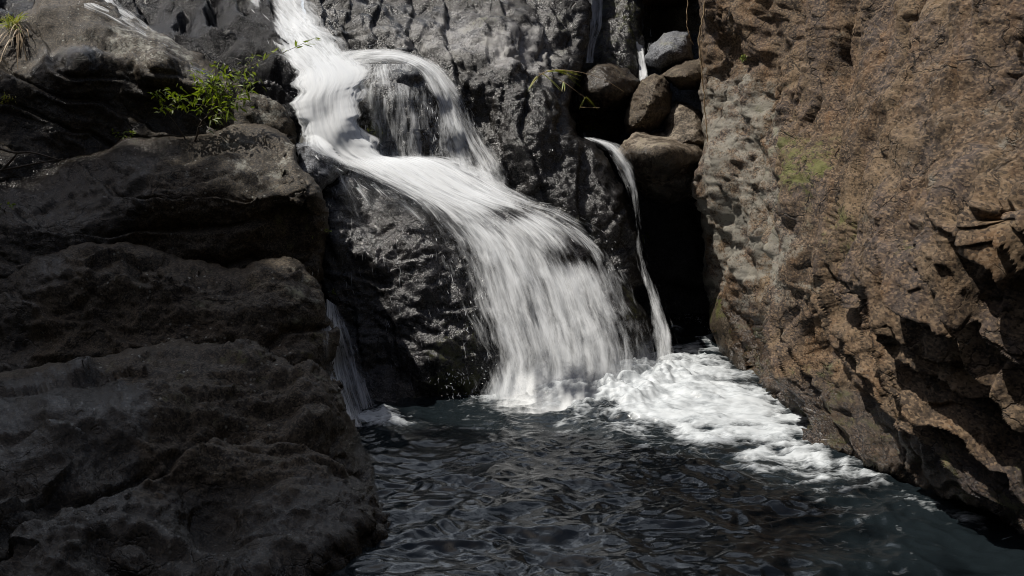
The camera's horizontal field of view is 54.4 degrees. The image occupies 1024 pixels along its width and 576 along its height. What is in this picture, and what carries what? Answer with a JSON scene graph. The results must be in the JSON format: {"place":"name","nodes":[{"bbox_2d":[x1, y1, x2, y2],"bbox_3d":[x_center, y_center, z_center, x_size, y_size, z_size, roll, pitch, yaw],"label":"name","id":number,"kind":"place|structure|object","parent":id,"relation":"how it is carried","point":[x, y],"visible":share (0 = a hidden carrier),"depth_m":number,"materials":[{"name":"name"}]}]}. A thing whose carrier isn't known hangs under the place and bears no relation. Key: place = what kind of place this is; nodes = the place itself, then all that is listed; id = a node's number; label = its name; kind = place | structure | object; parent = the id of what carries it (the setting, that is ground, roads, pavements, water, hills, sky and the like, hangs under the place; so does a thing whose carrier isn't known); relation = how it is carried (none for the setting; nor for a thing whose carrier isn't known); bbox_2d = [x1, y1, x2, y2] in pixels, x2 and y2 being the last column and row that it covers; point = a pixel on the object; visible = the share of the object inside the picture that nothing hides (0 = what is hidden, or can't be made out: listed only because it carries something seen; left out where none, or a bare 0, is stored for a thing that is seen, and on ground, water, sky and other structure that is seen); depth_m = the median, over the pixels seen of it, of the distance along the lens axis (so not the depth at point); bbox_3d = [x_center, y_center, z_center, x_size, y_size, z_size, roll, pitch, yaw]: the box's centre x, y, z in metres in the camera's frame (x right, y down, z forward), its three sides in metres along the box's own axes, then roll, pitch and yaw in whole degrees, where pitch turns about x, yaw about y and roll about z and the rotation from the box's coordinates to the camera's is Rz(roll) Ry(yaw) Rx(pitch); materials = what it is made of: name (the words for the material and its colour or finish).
{"place":"outdoors","nodes":[
{"label":"outdoors","id":0,"kind":"place"},
{"bbox_2d":[300,127,308,142],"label":"ground","id":1,"kind":"structure","parent":0,"point":[302,138],"depth_m":26.54,"materials":[{"name":"grey stone"}]},
{"bbox_2d":[0,0,305,156],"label":"rock slab","id":2,"kind":"object","parent":1,"relation":"on","point":[232,33],"visible":0.44,"depth_m":9.84,"materials":[{"name":"grey stone"}]},
{"bbox_2d":[79,0,139,32],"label":"trickle","id":3,"kind":"object","parent":2,"relation":"on","point":[95,5],"visible":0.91,"depth_m":9.46,"materials":[{"name":"white liquid"}]},
{"bbox_2d":[0,123,329,299],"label":"rock ledge","id":4,"kind":"object","parent":1,"relation":"on","point":[240,196],"visible":0.54,"depth_m":8.02,"materials":[{"name":"grey stone"}]},
{"bbox_2d":[0,202,15,210],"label":"plant","id":5,"kind":"object","parent":4,"relation":"on","point":[11,206],"visible":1,"depth_m":7.76,"materials":[{"name":"green plant"}]},
{"bbox_2d":[0,147,62,170],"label":"dead branch","id":6,"kind":"object","parent":4,"relation":"on","point":[4,168],"visible":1,"depth_m":8.03,"materials":[{"name":"wood"}]},
{"bbox_2d":[111,129,135,139],"bbox_3d":[-3.373,-1.323,8.686,0.214,0.137,0.143,0,7,0],"label":"plant","id":7,"kind":"object","parent":4,"relation":"on","point":[124,136],"visible":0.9,"depth_m":8.69,"materials":[{"name":"green plant"}]},
{"bbox_2d":[0,0,296,181],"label":"boulder","id":8,"kind":"object","parent":4,"relation":"on","point":[83,80],"visible":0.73,"depth_m":8.80,"materials":[{"name":"grey stone"}]},
{"bbox_2d":[1,92,15,108],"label":"grass tuft","id":9,"kind":"object","parent":8,"relation":"on","point":[6,98],"visible":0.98,"depth_m":8.62,"materials":[{"name":"green plant"}]},
{"bbox_2d":[0,12,28,32],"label":"grass tuft","id":10,"kind":"object","parent":8,"relation":"on","point":[9,23],"visible":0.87,"depth_m":9.14,"materials":[{"name":"green plant"}]},
{"bbox_2d":[0,24,29,68],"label":"grass tuft","id":11,"kind":"object","parent":8,"relation":"on","point":[17,41],"visible":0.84,"depth_m":8.95,"materials":[{"name":"plant"}]},
{"bbox_2d":[148,37,321,141],"bbox_3d":[-2.346,-1.649,8.532,1.481,0.966,0.530,0,7,0],"label":"shrub","id":12,"kind":"object","parent":4,"relation":"on","point":[213,101],"visible":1,"depth_m":8.52,"materials":[{"name":"green plant"}]},
{"bbox_2d":[295,142,352,189],"bbox_3d":[-1.730,-1.084,9.110,0.551,0.512,1.178,0,7,0],"label":"rock","id":13,"kind":"object","parent":4,"relation":"on","point":[324,172],"visible":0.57,"depth_m":8.68,"materials":[{"name":"grey stone"}]},
{"bbox_2d":[0,242,339,379],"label":"rock ledge","id":14,"kind":"object","parent":1,"relation":"on","point":[91,299],"visible":0.45,"depth_m":7.23,"materials":[{"name":"grey stone"}]},
{"bbox_2d":[0,338,390,575],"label":"boulder","id":15,"kind":"object","parent":1,"relation":"on","point":[185,457],"visible":0.98,"depth_m":5.37,"materials":[{"name":"grey stone"}]},
{"bbox_2d":[303,0,643,292],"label":"rock wall","id":16,"kind":"structure","parent":1,"relation":"on","point":[493,59],"depth_m":10.44,"materials":[{"name":"grey stone"}]},
{"bbox_2d":[528,69,623,109],"bbox_3d":[0.663,-2.076,10.447,1.000,0.442,0.371,0,7,0],"label":"reed","id":17,"kind":"object","parent":16,"relation":"on","point":[554,70],"visible":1,"depth_m":10.37,"materials":[{"name":"plant"}]},
{"bbox_2d":[321,158,653,402],"bbox_3d":[-0.212,-0.006,9.615,3.323,2.499,3.183,0,7,0],"label":"black rock","id":18,"kind":"object","parent":1,"relation":"on","point":[415,349],"visible":0.57,"depth_m":8.53,"materials":[{"name":"black stone"}]},
{"bbox_2d":[356,56,460,167],"bbox_3d":[-1.052,-1.697,10.571,1.481,1.531,1.973,0,7,0],"label":"domed rock","id":19,"kind":"object","parent":18,"relation":"on","point":[401,106],"visible":0.52,"depth_m":9.85,"materials":[{"name":"grey stone"}]},
{"bbox_2d":[252,0,708,413],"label":"waterfall","id":20,"kind":"structure","parent":18,"relation":"on","point":[331,77],"depth_m":8.77,"materials":[{"name":"white liquid"}]},
{"bbox_2d":[569,0,644,151],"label":"rock wall","id":21,"kind":"structure","parent":1,"relation":"on","point":[617,34],"depth_m":11.96,"materials":[{"name":"grey stone"}]},
{"bbox_2d":[587,0,601,62],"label":"trickle","id":22,"kind":"object","parent":21,"relation":"attached to","point":[594,4],"visible":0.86,"depth_m":11.96,"materials":[{"name":"white liquid"}]},
{"bbox_2d":[636,42,646,79],"bbox_3d":[1.540,-2.698,11.806,0.162,0.572,1.175,1,7,4],"label":"trickle","id":23,"kind":"object","parent":21,"relation":"attached to","point":[642,70],"visible":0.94,"depth_m":11.93,"materials":[{"name":"white liquid"}]},
{"bbox_2d":[604,1,708,314],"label":"rock wall","id":24,"kind":"structure","parent":1,"relation":"on","point":[673,250],"depth_m":13.07,"materials":[{"name":"black stone"}]},
{"bbox_2d":[691,0,1023,533],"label":"cliff","id":25,"kind":"structure","parent":1,"relation":"on","point":[857,185],"depth_m":6.16,"materials":[{"name":"brown stone"}]},
{"bbox_2d":[615,130,703,204],"bbox_3d":[1.593,-1.305,10.812,1.058,0.829,1.396,6,9,39],"label":"boulder","id":26,"kind":"object","parent":25,"relation":"on","point":[662,166],"visible":0.85,"depth_m":10.44,"materials":[{"name":"stone"}]},
{"bbox_2d":[624,73,672,134],"bbox_3d":[1.556,-2.092,11.368,0.535,0.726,1.181,2,7,12],"label":"boulder","id":27,"kind":"object","parent":26,"relation":"on","point":[648,110],"visible":0.94,"depth_m":11.02,"materials":[{"name":"brown stone"}]},
{"bbox_2d":[577,62,638,113],"bbox_3d":[1.089,-2.335,11.586,0.789,0.626,1.100,6,9,38],"label":"boulder","id":28,"kind":"object","parent":27,"relation":"on","point":[603,96],"visible":0.93,"depth_m":11.22,"materials":[{"name":"grey stone"}]},
{"bbox_2d":[662,58,701,89],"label":"boulder","id":29,"kind":"object","parent":27,"relation":"on","point":[685,75],"visible":0.8,"depth_m":11.16,"materials":[{"name":"brown stone"}]},
{"bbox_2d":[644,30,693,73],"bbox_3d":[1.899,-2.892,12.137,0.597,0.560,1.283,2,8,16],"label":"boulder","id":30,"kind":"object","parent":29,"relation":"on","point":[668,50],"visible":0.92,"depth_m":11.71,"materials":[{"name":"grey stone"}]},
{"bbox_2d":[662,100,704,145],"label":"boulder","id":31,"kind":"object","parent":26,"relation":"on","point":[682,122],"visible":0.77,"depth_m":10.94,"materials":[{"name":"brown stone"}]},
{"bbox_2d":[686,0,693,44],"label":"vine","id":32,"kind":"object","parent":25,"relation":"hanging from","point":[686,22],"visible":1,"depth_m":10.91,"materials":[{"name":"plant"}]},
{"bbox_2d":[698,1,707,141],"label":"vine","id":33,"kind":"object","parent":25,"relation":"hanging from","point":[702,66],"visible":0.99,"depth_m":9.99,"materials":[{"name":"plant"}]},
{"bbox_2d":[324,312,1023,575],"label":"water","id":34,"kind":"structure","parent":0,"point":[692,452],"depth_m":5.98,"materials":[{"name":"black liquid"}]},
{"bbox_2d":[324,300,367,426],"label":"side cascade","id":35,"kind":"object","parent":34,"relation":"on","point":[339,360],"visible":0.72,"depth_m":8.04,"materials":[{"name":"white liquid"}]},
{"bbox_2d":[587,138,669,359],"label":"side cascade","id":36,"kind":"object","parent":34,"relation":"on","point":[617,152],"visible":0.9,"depth_m":9.94,"materials":[{"name":"white liquid"}]},
{"bbox_2d":[709,292,749,370],"bbox_3d":[2.249,0.428,10.230,0.308,0.849,1.939,0,7,0],"label":"mossy rock","id":37,"kind":"object","parent":34,"relation":"in","point":[718,321],"visible":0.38,"depth_m":10.08,"materials":[{"name":"brown stone"}]}
]}

